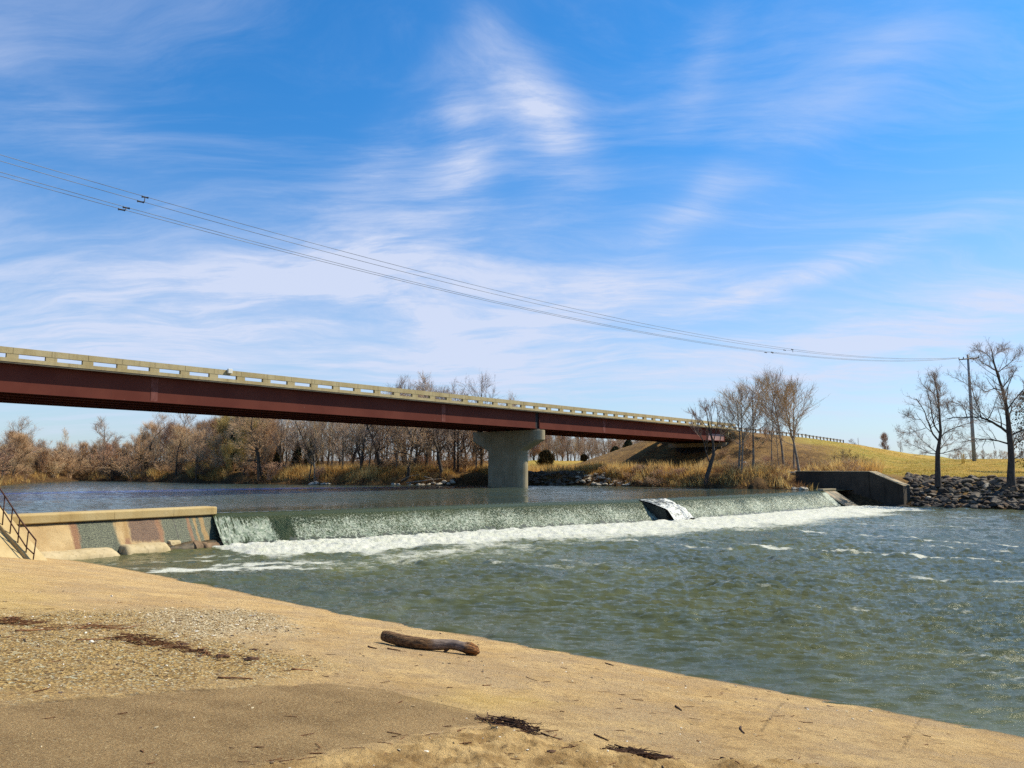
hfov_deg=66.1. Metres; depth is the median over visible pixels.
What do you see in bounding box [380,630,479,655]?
log
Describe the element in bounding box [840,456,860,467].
bare shrub
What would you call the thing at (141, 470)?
bare shrub
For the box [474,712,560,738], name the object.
twig heap
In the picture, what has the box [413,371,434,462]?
bare tree
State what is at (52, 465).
bare shrub
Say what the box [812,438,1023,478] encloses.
field grass
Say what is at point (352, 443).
bare tree
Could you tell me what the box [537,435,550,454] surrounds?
bare tree
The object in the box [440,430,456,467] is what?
bare tree
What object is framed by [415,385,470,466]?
bare tree
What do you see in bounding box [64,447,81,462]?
bare tree
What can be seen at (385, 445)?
bare tree
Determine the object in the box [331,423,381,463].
bare tree
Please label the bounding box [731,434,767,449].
bare shrub
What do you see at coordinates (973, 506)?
rock
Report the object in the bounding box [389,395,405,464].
bare tree
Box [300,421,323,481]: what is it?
bare tree
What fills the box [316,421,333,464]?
bare tree
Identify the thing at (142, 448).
bare tree
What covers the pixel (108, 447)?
bare tree
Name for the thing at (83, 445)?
bare tree
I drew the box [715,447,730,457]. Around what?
bare shrub
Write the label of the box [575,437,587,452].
bare tree
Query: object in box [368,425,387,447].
bare tree
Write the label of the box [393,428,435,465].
bare tree
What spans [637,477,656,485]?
bare shrub
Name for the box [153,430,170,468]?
bare tree
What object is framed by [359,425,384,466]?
bare tree
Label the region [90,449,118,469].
bare shrub
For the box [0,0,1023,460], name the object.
sky
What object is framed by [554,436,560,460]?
bare tree
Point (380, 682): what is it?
twig litter
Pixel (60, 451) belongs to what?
bare tree
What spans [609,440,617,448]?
bare tree
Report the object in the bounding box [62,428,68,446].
bare tree
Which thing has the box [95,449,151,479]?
bare shrub
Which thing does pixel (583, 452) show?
bare tree
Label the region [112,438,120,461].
bare tree
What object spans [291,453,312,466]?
bare shrub
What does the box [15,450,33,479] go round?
bare tree
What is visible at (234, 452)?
cedar tree
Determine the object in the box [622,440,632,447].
cedar tree
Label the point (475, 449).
bare tree
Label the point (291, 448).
bare tree
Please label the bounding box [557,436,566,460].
bare tree
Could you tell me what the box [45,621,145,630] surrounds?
twig heap
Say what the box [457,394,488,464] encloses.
bare tree
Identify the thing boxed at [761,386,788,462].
slender tree
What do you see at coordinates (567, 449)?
bare tree
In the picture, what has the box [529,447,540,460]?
bare tree
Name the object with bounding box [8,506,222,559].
retaining wall
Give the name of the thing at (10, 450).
bare shrub
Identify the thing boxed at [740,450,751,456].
bare shrub
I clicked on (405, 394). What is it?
bare tree
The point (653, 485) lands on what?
bare shrub
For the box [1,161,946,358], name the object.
power line
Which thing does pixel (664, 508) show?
concrete block
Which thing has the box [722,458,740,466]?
bare shrub
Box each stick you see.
[15,628,55,631]
[76,638,112,640]
[217,677,252,678]
[291,668,312,670]
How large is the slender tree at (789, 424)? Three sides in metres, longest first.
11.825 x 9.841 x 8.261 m
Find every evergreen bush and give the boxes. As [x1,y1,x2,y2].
[534,449,555,466]
[580,453,588,461]
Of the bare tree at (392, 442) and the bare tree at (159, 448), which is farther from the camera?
the bare tree at (159, 448)
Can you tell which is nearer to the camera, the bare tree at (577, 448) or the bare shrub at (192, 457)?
the bare shrub at (192, 457)
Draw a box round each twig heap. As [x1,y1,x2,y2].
[0,615,60,627]
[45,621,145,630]
[104,633,196,651]
[172,647,228,657]
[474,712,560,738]
[600,744,675,759]
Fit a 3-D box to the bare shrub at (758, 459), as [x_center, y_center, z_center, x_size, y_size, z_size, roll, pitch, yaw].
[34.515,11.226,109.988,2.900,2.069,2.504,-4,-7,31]
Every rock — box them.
[922,480,933,484]
[938,488,948,493]
[939,497,950,502]
[960,495,969,498]
[962,478,974,482]
[962,503,970,507]
[966,500,977,503]
[969,492,982,498]
[970,504,977,508]
[977,481,988,484]
[985,496,999,498]
[989,479,1002,483]
[989,498,1001,503]
[989,503,999,506]
[1008,495,1019,497]
[1009,486,1018,490]
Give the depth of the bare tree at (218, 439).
126.63 m
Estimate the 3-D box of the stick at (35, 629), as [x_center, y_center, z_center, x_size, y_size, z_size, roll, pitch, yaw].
[-6.712,3.467,11.112,0.032,0.114,0.632,-2,-6,22]
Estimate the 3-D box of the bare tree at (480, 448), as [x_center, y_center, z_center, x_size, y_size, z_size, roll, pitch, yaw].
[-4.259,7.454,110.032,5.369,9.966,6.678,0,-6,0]
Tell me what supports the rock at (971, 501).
on the terrain at (644, 452)
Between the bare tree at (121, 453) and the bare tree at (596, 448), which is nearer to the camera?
the bare tree at (121, 453)
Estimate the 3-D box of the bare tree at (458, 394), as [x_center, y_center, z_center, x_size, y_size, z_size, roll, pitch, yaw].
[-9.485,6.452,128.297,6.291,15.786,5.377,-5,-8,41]
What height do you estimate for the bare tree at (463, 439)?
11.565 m
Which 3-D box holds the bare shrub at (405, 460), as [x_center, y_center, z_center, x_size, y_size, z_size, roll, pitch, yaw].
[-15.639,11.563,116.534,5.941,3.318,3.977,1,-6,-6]
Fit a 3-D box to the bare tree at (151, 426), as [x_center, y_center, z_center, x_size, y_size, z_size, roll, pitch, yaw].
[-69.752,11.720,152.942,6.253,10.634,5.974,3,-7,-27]
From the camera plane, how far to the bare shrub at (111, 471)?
136.86 m
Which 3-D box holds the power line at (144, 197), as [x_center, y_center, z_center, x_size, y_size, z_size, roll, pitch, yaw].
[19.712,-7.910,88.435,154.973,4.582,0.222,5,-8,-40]
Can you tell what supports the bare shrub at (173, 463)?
on the terrain at (644, 452)
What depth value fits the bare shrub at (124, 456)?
140.54 m
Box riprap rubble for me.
[910,475,1023,508]
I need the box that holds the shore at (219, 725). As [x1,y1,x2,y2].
[0,557,1023,767]
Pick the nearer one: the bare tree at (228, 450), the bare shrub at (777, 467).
the bare shrub at (777, 467)
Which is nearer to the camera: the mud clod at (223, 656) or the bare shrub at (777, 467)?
the mud clod at (223, 656)
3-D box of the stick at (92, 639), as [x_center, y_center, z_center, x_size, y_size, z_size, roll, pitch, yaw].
[-5.710,3.490,10.775,0.026,0.108,0.553,-3,-7,26]
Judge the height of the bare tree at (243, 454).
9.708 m
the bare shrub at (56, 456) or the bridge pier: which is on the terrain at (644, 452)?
the bare shrub at (56, 456)
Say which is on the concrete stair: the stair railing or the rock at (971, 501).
the stair railing
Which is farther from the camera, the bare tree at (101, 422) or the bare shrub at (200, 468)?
the bare tree at (101, 422)
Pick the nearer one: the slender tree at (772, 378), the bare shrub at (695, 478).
the bare shrub at (695, 478)
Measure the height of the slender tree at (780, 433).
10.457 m
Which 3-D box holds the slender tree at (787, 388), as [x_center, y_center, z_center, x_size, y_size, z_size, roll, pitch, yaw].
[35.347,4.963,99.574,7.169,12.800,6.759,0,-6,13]
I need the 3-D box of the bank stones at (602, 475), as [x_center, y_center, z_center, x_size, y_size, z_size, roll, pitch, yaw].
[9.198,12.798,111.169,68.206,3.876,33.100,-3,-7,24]
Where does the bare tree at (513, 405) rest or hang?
on the terrain at (644, 452)
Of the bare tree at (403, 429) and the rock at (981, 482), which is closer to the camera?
the rock at (981, 482)
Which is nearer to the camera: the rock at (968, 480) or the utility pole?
the rock at (968, 480)
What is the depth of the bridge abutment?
133.04 m
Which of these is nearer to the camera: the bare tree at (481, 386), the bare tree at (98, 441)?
the bare tree at (481, 386)
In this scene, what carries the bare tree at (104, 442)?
on the terrain at (644, 452)
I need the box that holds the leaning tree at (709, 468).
[682,397,735,484]
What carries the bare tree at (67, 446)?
on the terrain at (644, 452)
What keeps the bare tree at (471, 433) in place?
on the terrain at (644, 452)
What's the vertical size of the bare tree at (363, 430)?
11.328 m
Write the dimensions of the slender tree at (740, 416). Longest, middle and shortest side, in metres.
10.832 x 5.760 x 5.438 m
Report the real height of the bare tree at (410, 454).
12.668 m
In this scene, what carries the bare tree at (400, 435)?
on the terrain at (644, 452)
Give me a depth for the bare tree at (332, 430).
116.59 m
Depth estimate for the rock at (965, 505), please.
77.69 m
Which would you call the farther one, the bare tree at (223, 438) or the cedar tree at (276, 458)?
the bare tree at (223, 438)
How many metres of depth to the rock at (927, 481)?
84.60 m
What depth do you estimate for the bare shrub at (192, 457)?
127.54 m
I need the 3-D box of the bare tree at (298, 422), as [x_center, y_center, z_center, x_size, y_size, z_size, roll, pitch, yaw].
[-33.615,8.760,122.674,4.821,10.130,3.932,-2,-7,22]
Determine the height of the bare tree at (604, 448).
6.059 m
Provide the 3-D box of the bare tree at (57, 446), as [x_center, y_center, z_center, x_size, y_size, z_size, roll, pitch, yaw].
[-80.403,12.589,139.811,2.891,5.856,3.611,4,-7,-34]
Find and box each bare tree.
[0,443,18,478]
[1,416,39,442]
[1,427,25,470]
[5,429,32,478]
[6,431,33,466]
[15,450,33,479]
[37,450,49,472]
[49,441,66,468]
[53,441,65,457]
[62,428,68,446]
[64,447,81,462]
[65,443,75,463]
[76,441,90,465]
[86,442,98,470]
[88,416,124,450]
[94,438,103,467]
[97,435,110,469]
[99,442,115,464]
[110,440,119,458]
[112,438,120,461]
[116,446,127,463]
[120,443,134,457]
[123,433,142,469]
[132,431,155,457]
[132,437,151,467]
[141,412,173,469]
[141,420,165,462]
[149,431,160,468]
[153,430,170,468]
[156,420,182,469]
[161,426,192,475]
[165,442,178,471]
[166,423,194,464]
[172,413,196,466]
[184,426,208,479]
[186,431,199,455]
[188,423,216,460]
[193,419,209,449]
[194,415,224,460]
[202,416,240,464]
[206,434,224,464]
[209,428,224,453]
[212,426,228,445]
[219,441,235,475]
[221,417,274,476]
[223,416,260,470]
[224,417,268,474]
[239,418,274,479]
[248,418,284,462]
[249,418,279,469]
[251,419,283,463]
[270,419,288,469]
[275,420,321,456]
[278,420,299,464]
[278,420,316,457]
[287,420,306,450]
[288,421,320,449]
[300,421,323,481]
[301,421,328,480]
[308,422,330,464]
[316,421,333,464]
[320,422,340,465]
[321,422,340,464]
[324,423,353,460]
[327,422,341,465]
[328,423,354,468]
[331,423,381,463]
[332,424,397,464]
[340,424,378,463]
[340,424,384,468]
[342,424,360,463]
[342,424,382,465]
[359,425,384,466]
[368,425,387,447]
[371,392,412,466]
[373,428,393,459]
[378,426,392,457]
[381,426,391,458]
[385,395,436,480]
[386,375,422,457]
[386,381,410,459]
[388,391,457,477]
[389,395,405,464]
[390,392,411,464]
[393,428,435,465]
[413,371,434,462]
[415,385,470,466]
[417,380,447,465]
[423,429,440,462]
[434,400,469,470]
[437,393,472,471]
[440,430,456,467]
[446,399,473,469]
[449,378,469,463]
[453,373,502,403]
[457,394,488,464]
[465,403,487,467]
[469,431,479,469]
[503,391,517,406]
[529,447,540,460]
[531,441,542,459]
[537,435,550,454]
[544,435,553,450]
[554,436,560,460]
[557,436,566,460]
[558,436,575,460]
[563,437,572,460]
[572,437,577,457]
[574,438,583,460]
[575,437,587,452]
[580,440,590,454]
[584,438,597,456]
[586,438,593,459]
[589,441,603,455]
[597,438,610,454]
[603,439,611,452]
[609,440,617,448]
[879,432,888,449]
[894,365,982,486]
[934,338,1023,486]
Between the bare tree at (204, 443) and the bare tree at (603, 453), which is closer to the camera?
the bare tree at (204, 443)
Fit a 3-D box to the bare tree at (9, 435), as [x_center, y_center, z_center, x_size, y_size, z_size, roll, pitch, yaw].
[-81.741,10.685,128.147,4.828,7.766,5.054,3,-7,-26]
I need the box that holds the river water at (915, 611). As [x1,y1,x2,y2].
[72,505,1023,736]
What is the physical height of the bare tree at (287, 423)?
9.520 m
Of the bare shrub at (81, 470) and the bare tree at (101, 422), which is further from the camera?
the bare tree at (101, 422)
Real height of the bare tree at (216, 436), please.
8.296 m
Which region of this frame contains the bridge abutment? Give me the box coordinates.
[668,429,736,447]
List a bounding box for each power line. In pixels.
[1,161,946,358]
[1,172,953,360]
[1,176,957,360]
[2,155,957,358]
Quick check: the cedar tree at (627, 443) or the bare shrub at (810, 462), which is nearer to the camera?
the bare shrub at (810, 462)
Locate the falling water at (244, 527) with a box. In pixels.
[212,491,840,544]
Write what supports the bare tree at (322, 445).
on the terrain at (644, 452)
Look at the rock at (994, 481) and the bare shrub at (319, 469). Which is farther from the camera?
the bare shrub at (319, 469)
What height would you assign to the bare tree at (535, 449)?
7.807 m
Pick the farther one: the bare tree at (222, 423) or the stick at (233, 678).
the bare tree at (222, 423)
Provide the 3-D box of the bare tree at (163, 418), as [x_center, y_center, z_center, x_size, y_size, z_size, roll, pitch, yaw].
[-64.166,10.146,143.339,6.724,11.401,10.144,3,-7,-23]
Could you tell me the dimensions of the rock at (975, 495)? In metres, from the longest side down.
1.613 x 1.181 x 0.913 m
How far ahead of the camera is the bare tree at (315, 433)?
111.51 m
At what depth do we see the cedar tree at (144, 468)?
140.11 m
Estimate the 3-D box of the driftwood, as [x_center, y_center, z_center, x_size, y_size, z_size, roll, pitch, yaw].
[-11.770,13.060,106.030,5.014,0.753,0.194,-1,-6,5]
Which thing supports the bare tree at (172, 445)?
on the terrain at (644, 452)
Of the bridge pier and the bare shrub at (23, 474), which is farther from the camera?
the bare shrub at (23, 474)
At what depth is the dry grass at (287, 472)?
108.52 m
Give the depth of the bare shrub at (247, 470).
117.39 m
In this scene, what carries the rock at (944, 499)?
on the riprap rubble
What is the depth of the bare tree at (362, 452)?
110.89 m
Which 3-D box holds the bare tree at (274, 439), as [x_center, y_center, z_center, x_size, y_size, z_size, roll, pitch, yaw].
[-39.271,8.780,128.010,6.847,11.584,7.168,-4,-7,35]
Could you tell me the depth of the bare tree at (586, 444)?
203.32 m
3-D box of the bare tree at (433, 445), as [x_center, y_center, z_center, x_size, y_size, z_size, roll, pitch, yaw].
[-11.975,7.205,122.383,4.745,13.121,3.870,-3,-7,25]
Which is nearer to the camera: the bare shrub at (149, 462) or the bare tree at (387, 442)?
the bare tree at (387, 442)
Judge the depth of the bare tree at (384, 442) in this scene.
124.74 m
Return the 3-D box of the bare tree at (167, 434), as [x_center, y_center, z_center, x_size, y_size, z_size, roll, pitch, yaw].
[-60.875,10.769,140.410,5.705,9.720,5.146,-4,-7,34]
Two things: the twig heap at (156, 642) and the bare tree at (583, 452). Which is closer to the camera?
the twig heap at (156, 642)
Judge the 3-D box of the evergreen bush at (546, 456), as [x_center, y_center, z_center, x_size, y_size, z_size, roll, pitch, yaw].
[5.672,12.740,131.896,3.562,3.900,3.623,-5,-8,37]
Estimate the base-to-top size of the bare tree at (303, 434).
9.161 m
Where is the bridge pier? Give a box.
[473,430,544,486]
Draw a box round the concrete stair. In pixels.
[0,508,47,560]
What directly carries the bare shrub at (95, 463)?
on the terrain at (644, 452)
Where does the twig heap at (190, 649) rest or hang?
on the shore at (219, 725)
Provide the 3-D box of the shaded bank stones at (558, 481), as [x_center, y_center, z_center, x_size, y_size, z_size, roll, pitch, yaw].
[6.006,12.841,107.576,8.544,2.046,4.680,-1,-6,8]
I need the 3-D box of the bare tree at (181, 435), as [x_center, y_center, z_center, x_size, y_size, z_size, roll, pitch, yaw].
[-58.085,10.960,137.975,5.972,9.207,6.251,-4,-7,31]
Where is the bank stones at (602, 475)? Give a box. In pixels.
[308,461,807,489]
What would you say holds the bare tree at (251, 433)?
on the terrain at (644, 452)
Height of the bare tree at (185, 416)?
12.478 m
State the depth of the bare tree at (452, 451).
110.98 m
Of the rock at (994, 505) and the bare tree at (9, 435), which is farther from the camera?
the bare tree at (9, 435)
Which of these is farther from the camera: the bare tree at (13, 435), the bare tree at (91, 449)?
the bare tree at (91, 449)
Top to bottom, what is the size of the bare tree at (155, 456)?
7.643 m
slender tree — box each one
[710,384,764,472]
[720,385,763,471]
[726,371,782,467]
[738,364,809,466]
[757,377,829,470]
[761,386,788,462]
[763,398,785,463]
[768,377,815,468]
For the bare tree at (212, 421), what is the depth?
137.43 m
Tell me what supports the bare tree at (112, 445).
on the terrain at (644, 452)
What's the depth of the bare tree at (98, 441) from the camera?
152.74 m
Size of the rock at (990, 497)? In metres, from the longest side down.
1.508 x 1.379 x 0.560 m
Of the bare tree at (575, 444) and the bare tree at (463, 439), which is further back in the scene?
the bare tree at (575, 444)
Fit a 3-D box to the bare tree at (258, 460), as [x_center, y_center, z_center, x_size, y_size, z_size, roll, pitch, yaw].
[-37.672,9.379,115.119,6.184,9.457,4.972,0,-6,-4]
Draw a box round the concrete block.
[639,498,696,519]
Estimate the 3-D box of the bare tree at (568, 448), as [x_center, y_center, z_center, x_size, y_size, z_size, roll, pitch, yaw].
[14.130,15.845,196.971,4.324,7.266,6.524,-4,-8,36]
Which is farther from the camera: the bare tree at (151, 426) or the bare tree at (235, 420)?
the bare tree at (151, 426)
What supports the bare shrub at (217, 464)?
on the terrain at (644, 452)
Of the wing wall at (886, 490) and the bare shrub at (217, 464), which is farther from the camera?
the bare shrub at (217, 464)
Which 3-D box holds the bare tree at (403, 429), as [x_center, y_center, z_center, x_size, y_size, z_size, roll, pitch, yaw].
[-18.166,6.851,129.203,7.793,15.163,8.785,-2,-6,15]
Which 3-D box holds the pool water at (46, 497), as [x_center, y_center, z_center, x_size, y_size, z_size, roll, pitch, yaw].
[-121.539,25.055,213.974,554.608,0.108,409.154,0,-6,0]
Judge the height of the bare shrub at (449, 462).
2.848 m
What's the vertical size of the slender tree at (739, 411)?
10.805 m
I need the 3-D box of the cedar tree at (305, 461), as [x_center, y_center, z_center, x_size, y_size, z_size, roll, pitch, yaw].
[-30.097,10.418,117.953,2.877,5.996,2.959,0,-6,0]
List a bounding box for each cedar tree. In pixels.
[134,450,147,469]
[225,430,241,470]
[273,445,284,468]
[291,441,302,465]
[303,435,319,468]
[610,446,619,451]
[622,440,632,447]
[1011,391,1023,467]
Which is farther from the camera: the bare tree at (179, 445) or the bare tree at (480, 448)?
the bare tree at (179, 445)
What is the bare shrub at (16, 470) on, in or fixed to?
on the terrain at (644, 452)
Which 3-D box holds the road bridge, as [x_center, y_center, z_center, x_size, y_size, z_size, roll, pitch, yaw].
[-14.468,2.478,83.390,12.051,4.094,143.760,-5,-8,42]
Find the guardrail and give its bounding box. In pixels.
[735,427,843,442]
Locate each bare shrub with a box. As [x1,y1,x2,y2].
[0,443,13,475]
[0,443,40,474]
[12,463,24,476]
[18,467,28,480]
[23,445,75,470]
[30,447,52,471]
[30,458,43,470]
[36,449,61,472]
[45,459,67,477]
[53,457,72,472]
[57,449,93,477]
[72,462,90,474]
[84,453,111,471]
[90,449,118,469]
[94,461,127,480]
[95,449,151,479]
[98,445,128,467]
[115,454,131,470]
[116,451,131,470]
[133,464,153,477]
[147,456,166,468]
[151,444,193,474]
[153,463,174,471]
[181,448,222,465]
[191,462,225,479]
[208,456,224,467]
[235,457,254,475]
[247,463,262,473]
[260,459,288,479]
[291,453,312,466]
[313,466,324,479]
[370,453,399,468]
[387,454,421,465]
[418,453,432,466]
[435,455,463,468]
[455,447,479,471]
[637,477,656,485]
[647,476,662,486]
[651,471,664,477]
[687,474,702,483]
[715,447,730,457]
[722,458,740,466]
[729,462,744,472]
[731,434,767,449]
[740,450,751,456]
[743,458,762,468]
[756,421,780,438]
[756,458,768,467]
[762,454,773,462]
[764,458,793,471]
[803,457,821,467]
[831,448,868,463]
[831,461,863,470]
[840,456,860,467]
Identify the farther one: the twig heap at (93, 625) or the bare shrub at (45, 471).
the bare shrub at (45, 471)
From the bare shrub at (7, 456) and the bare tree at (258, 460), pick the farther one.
the bare tree at (258, 460)
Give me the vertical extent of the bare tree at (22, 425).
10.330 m
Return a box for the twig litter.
[0,591,947,767]
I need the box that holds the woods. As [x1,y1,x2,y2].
[0,421,634,469]
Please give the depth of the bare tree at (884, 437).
214.52 m
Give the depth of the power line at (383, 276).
60.47 m
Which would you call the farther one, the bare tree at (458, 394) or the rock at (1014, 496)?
the bare tree at (458, 394)
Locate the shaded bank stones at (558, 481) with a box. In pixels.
[528,470,584,484]
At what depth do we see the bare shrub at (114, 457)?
146.43 m
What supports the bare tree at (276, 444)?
on the terrain at (644, 452)
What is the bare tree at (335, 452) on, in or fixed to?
on the terrain at (644, 452)
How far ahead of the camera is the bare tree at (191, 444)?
137.64 m
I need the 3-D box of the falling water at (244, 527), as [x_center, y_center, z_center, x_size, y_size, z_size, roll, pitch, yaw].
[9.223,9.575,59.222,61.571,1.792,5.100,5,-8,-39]
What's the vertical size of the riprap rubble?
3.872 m
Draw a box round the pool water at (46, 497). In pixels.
[0,481,841,513]
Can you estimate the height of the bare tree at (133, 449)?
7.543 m
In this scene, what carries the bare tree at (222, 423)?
on the terrain at (644, 452)
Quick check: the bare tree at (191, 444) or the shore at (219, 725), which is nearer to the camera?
the shore at (219, 725)
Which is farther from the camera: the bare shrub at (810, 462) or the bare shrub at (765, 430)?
the bare shrub at (765, 430)
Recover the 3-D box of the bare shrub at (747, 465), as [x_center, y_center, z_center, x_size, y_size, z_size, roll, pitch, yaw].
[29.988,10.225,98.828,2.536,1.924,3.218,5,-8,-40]
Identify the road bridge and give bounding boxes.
[0,346,735,442]
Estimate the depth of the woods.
145.82 m
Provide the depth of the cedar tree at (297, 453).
118.62 m
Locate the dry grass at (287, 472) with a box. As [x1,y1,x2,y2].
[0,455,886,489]
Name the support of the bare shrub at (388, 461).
on the terrain at (644, 452)
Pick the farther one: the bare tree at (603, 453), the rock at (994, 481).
the bare tree at (603, 453)
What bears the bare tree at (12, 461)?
on the terrain at (644, 452)
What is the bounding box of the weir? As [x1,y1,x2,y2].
[214,488,857,544]
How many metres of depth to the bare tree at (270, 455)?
120.26 m
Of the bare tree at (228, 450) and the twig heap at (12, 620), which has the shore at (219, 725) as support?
the twig heap at (12, 620)
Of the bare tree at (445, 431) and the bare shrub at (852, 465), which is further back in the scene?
the bare tree at (445, 431)
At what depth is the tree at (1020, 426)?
104.50 m
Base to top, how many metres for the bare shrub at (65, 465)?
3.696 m
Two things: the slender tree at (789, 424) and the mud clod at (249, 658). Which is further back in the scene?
the slender tree at (789, 424)
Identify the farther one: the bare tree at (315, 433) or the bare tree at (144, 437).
the bare tree at (144, 437)
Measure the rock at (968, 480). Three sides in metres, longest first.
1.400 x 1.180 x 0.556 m
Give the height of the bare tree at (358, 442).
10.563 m
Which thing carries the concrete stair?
on the shore at (219, 725)
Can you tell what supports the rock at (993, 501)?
on the riprap rubble
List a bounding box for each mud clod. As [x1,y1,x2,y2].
[216,654,230,657]
[243,656,259,660]
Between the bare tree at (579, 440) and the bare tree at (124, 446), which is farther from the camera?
the bare tree at (579, 440)
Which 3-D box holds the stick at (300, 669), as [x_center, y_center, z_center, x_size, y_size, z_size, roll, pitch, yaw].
[-2.731,3.720,10.260,0.312,0.089,0.030,5,-8,-41]
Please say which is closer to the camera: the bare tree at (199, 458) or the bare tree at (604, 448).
the bare tree at (199, 458)
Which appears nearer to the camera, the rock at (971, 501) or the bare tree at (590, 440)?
the rock at (971, 501)
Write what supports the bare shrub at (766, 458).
on the terrain at (644, 452)
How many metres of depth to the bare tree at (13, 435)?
121.04 m
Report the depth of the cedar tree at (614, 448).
175.58 m
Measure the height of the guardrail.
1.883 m
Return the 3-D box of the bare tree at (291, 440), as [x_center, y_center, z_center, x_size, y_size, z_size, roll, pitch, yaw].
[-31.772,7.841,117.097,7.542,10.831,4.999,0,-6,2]
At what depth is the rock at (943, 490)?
81.94 m
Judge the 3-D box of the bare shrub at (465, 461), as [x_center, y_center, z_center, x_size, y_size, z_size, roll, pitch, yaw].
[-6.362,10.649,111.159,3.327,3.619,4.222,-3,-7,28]
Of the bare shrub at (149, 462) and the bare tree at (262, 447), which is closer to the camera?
the bare tree at (262, 447)
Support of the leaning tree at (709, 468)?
on the terrain at (644, 452)
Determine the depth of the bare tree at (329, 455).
131.07 m
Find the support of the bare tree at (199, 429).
on the terrain at (644, 452)
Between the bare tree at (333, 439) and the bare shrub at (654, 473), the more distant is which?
the bare tree at (333, 439)
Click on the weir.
(839, 498)
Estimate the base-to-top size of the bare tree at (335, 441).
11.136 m
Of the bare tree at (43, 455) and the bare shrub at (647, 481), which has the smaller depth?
the bare shrub at (647, 481)
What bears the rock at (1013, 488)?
on the terrain at (644, 452)
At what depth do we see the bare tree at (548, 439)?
189.65 m
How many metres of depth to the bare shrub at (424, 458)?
121.12 m
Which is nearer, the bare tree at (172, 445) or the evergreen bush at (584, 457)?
the bare tree at (172, 445)
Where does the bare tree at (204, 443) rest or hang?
on the terrain at (644, 452)
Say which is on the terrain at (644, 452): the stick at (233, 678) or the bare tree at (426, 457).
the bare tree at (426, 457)
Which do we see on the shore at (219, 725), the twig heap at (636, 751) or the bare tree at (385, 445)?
the twig heap at (636, 751)
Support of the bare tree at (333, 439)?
on the terrain at (644, 452)
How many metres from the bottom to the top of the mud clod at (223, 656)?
0.074 m
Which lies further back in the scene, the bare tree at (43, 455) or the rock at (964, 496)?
the bare tree at (43, 455)
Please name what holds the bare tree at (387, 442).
on the terrain at (644, 452)
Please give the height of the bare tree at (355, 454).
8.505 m
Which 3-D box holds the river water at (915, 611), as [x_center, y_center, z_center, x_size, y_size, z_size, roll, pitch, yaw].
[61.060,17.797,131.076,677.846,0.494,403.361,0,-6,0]
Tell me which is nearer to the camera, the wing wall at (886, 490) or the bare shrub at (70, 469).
the wing wall at (886, 490)
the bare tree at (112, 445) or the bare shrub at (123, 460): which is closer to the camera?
the bare shrub at (123, 460)
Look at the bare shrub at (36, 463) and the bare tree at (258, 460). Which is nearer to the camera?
the bare tree at (258, 460)
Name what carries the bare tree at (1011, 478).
on the terrain at (644, 452)
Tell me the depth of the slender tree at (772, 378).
104.89 m
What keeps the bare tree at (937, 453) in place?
on the terrain at (644, 452)
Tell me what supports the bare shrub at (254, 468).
on the terrain at (644, 452)
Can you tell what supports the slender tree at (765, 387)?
on the terrain at (644, 452)
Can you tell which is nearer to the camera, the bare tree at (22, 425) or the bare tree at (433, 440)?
the bare tree at (433, 440)
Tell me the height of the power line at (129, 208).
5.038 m
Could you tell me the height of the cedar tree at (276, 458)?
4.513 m
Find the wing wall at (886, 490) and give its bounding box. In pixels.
[795,471,909,506]
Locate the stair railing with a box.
[0,488,36,559]
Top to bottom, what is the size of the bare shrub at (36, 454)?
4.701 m
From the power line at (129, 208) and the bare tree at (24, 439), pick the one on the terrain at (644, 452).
the bare tree at (24, 439)
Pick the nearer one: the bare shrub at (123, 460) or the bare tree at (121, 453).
the bare shrub at (123, 460)
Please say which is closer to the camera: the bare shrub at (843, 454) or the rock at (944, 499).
the rock at (944, 499)
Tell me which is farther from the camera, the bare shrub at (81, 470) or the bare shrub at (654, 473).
the bare shrub at (81, 470)
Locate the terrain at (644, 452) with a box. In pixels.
[0,431,1023,509]
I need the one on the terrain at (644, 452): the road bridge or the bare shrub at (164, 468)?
the bare shrub at (164, 468)
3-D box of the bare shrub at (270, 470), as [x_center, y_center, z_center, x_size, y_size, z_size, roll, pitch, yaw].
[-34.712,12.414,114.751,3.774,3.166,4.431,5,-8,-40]
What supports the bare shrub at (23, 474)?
on the terrain at (644, 452)
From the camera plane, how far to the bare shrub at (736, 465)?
92.38 m
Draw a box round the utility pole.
[958,354,978,460]

